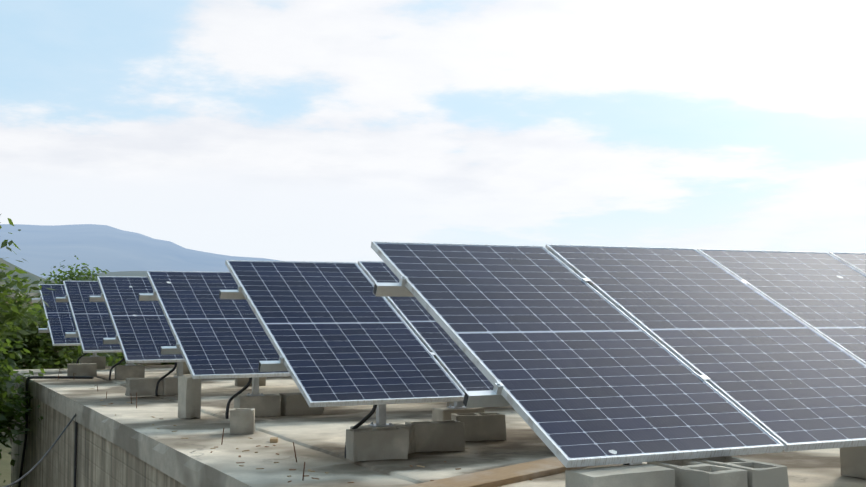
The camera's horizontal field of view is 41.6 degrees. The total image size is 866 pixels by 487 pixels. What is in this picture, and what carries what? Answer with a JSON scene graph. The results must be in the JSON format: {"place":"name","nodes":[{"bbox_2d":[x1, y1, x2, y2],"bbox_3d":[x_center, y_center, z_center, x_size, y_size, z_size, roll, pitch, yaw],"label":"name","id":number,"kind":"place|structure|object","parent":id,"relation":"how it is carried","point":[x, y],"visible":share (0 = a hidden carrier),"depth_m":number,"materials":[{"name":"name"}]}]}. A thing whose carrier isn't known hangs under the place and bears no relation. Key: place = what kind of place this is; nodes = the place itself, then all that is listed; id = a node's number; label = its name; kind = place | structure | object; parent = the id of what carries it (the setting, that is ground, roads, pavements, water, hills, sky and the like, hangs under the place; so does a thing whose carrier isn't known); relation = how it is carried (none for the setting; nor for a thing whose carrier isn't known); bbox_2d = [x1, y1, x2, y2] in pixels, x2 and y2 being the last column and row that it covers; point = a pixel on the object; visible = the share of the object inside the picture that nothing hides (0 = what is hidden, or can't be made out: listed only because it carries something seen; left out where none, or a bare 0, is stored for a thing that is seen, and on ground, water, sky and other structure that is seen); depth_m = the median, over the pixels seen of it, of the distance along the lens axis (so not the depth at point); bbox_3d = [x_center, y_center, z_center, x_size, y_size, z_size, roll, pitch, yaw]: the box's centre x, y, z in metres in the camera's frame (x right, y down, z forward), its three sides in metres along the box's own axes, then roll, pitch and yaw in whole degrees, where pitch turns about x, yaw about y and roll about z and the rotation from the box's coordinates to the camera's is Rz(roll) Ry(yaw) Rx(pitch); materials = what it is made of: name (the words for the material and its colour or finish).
{"place":"outdoors","nodes":[
{"label":"outdoors","id":0,"kind":"place"},
{"bbox_2d":[0,224,279,486],"bbox_3d":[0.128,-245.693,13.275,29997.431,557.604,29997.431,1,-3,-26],"label":"terrain ground","id":1,"kind":"structure","parent":0,"point":[45,249],"depth_m":4669.97,"materials":[{"name":"blue"}]},
{"bbox_2d":[0,332,45,474],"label":"tree","id":2,"kind":"object","parent":1,"relation":"on","point":[8,413],"visible":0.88,"depth_m":16.30,"materials":[{"name":"green plant"}]},
{"bbox_2d":[0,214,54,353],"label":"tree","id":3,"kind":"object","parent":1,"relation":"on","point":[13,304],"visible":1,"depth_m":15.77,"materials":[{"name":"green plant"}]},
{"bbox_2d":[0,297,136,442],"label":"bush","id":4,"kind":"object","parent":1,"relation":"on","point":[49,356],"visible":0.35,"depth_m":21.88,"materials":[{"name":"green plant"}]},
{"bbox_2d":[28,255,108,362],"bbox_3d":[-9.582,3.353,30.780,3.308,6.013,3.115,-1,-3,17],"label":"dark tree","id":5,"kind":"object","parent":1,"relation":"on","point":[71,275],"visible":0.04,"depth_m":30.47,"materials":[{"name":"green plant"}]},
{"bbox_2d":[11,386,186,486],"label":"house walls","id":6,"kind":"structure","parent":1,"relation":"on","point":[102,462],"depth_m":13.49,"materials":[{"name":"paint"}]},
{"bbox_2d":[4,376,93,486],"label":"wall cables","id":7,"kind":"object","parent":6,"relation":"attached to","point":[21,477],"depth_m":16.91,"materials":[{"name":"black rubber"}]},
{"bbox_2d":[10,365,865,486],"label":"roof slab","id":8,"kind":"structure","parent":6,"relation":"on","point":[319,441],"depth_m":9.02,"materials":[{"name":"concrete"}]},
{"bbox_2d":[67,363,96,376],"bbox_3d":[-5.348,1.932,17.386,0.426,0.203,0.204,1,-3,-18],"label":"concrete block","id":9,"kind":"object","parent":8,"relation":"on","point":[85,369],"depth_m":17.30,"materials":[{"name":"grey concrete"}]},
{"bbox_2d":[31,284,160,368],"bbox_3d":[-4.499,1.448,20.322,4.917,1.442,2.072,1,-3,-26],"label":"solar array","id":10,"kind":"object","parent":8,"relation":"on","point":[60,321],"visible":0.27,"depth_m":19.20,"materials":[{"name":"glass"}]},
{"bbox_2d":[56,281,189,379],"bbox_3d":[-3.166,1.296,17.563,4.917,1.446,2.073,1,-3,-26],"label":"solar array","id":11,"kind":"object","parent":8,"relation":"on","point":[93,324],"visible":0.29,"depth_m":16.44,"materials":[{"name":"glass"}]},
{"bbox_2d":[125,377,162,395],"bbox_3d":[-3.427,1.697,13.524,0.407,0.205,0.206,2,-4,-30],"label":"concrete block","id":12,"kind":"object","parent":8,"relation":"on","point":[142,386],"depth_m":13.43,"materials":[{"name":"grey concrete"}]},
{"bbox_2d":[43,369,304,479],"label":"rebar stubs","id":13,"kind":"object","parent":8,"relation":"on","point":[223,428],"visible":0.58,"depth_m":8.93,"materials":[{"name":"brown metal"}]},
{"bbox_2d":[89,276,265,395],"bbox_3d":[-1.833,1.147,14.803,4.917,1.445,2.070,1,-3,-26],"label":"solar array","id":14,"kind":"object","parent":8,"relation":"on","point":[144,333],"visible":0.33,"depth_m":13.77,"materials":[{"name":"glass"}]},
{"bbox_2d":[178,376,201,418],"bbox_3d":[-2.354,1.486,11.022,0.159,0.406,0.207,2,-4,-36],"label":"concrete block","id":15,"kind":"object","parent":8,"relation":"on","point":[189,397],"depth_m":10.95,"materials":[{"name":"grey concrete"}]},
{"bbox_2d":[230,408,254,433],"bbox_3d":[-1.628,1.517,9.754,0.205,0.206,0.206,0,-3,-6],"label":"concrete block","id":16,"kind":"object","parent":8,"relation":"on","point":[242,420],"depth_m":9.66,"materials":[{"name":"grey concrete"}]},
{"bbox_2d":[138,271,463,418],"bbox_3d":[0.018,1.016,12.298,6.071,1.437,2.070,1,-3,-26],"label":"solar array","id":17,"kind":"object","parent":8,"relation":"on","point":[215,335],"visible":0.35,"depth_m":11.00,"materials":[{"name":"glass"}]},
{"bbox_2d":[279,393,323,415],"bbox_3d":[-1.285,1.567,11.155,0.402,0.207,0.210,2,-4,-29],"label":"concrete block","id":18,"kind":"object","parent":8,"relation":"on","point":[293,404],"depth_m":11.04,"materials":[{"name":"grey concrete"}]},
{"bbox_2d":[89,388,532,482],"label":"dry leaves","id":19,"kind":"object","parent":8,"relation":"on","point":[273,439],"visible":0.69,"depth_m":8.40,"materials":[{"name":"brown plant"}]},
{"bbox_2d":[219,260,493,457],"bbox_3d":[1.351,0.862,9.539,6.071,1.446,2.071,1,-3,-26],"label":"solar array","id":20,"kind":"object","parent":8,"relation":"on","point":[339,333],"visible":0.21,"depth_m":8.40,"materials":[{"name":"glass"}]},
{"bbox_2d":[346,427,408,461],"bbox_3d":[-0.387,1.391,7.923,0.407,0.209,0.209,1,-3,-22],"label":"concrete block","id":21,"kind":"object","parent":8,"relation":"on","point":[374,443],"depth_m":7.84,"materials":[{"name":"grey concrete"}]},
{"bbox_2d":[405,420,464,452],"bbox_3d":[0.012,1.415,8.381,0.408,0.211,0.207,1,-3,-18],"label":"concrete block","id":22,"kind":"object","parent":8,"relation":"on","point":[439,436],"depth_m":8.29,"materials":[{"name":"grey concrete"}]},
{"bbox_2d":[451,412,506,440],"bbox_3d":[0.358,1.453,9.047,0.409,0.207,0.211,1,-3,-12],"label":"concrete block","id":23,"kind":"object","parent":8,"relation":"on","point":[483,426],"depth_m":8.96,"materials":[{"name":"grey concrete"}]},
{"bbox_2d":[404,457,588,486],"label":"wood plank","id":24,"kind":"object","parent":8,"relation":"on","point":[506,475],"visible":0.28,"depth_m":6.94,"materials":[{"name":"brown wood"}]},
{"bbox_2d":[371,241,865,467],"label":"solar array","id":25,"kind":"object","parent":8,"relation":"on","point":[583,355],"visible":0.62,"depth_m":5.92,"materials":[{"name":"glass"}]},
{"bbox_2d":[565,464,674,486],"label":"concrete block","id":26,"kind":"object","parent":8,"relation":"on","point":[643,475],"depth_m":4.58,"materials":[{"name":"grey concrete"}]},
{"bbox_2d":[647,459,747,486],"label":"concrete block","id":27,"kind":"object","parent":8,"relation":"on","point":[690,473],"depth_m":4.61,"materials":[{"name":"grey concrete"}]},
{"bbox_2d":[691,456,788,486],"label":"concrete block","id":28,"kind":"object","parent":8,"relation":"on","point":[762,474],"depth_m":4.67,"materials":[{"name":"grey concrete"}]},
{"bbox_2d":[840,446,865,478],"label":"concrete block","id":29,"kind":"object","parent":8,"relation":"on","point":[852,461],"depth_m":7.05,"materials":[{"name":"grey concrete"}]},
{"bbox_2d":[80,347,174,364],"bbox_3d":[-5.815,3.528,25.747,4.491,5.096,4.587,-2,-4,38],"label":"tree","id":30,"kind":"object","parent":1,"relation":"on","point":[162,363],"visible":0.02,"depth_m":24.76,"materials":[{"name":"green plant"}]},
{"bbox_2d":[0,0,865,263],"label":"sky","id":31,"kind":"structure","parent":0,"point":[282,130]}
]}

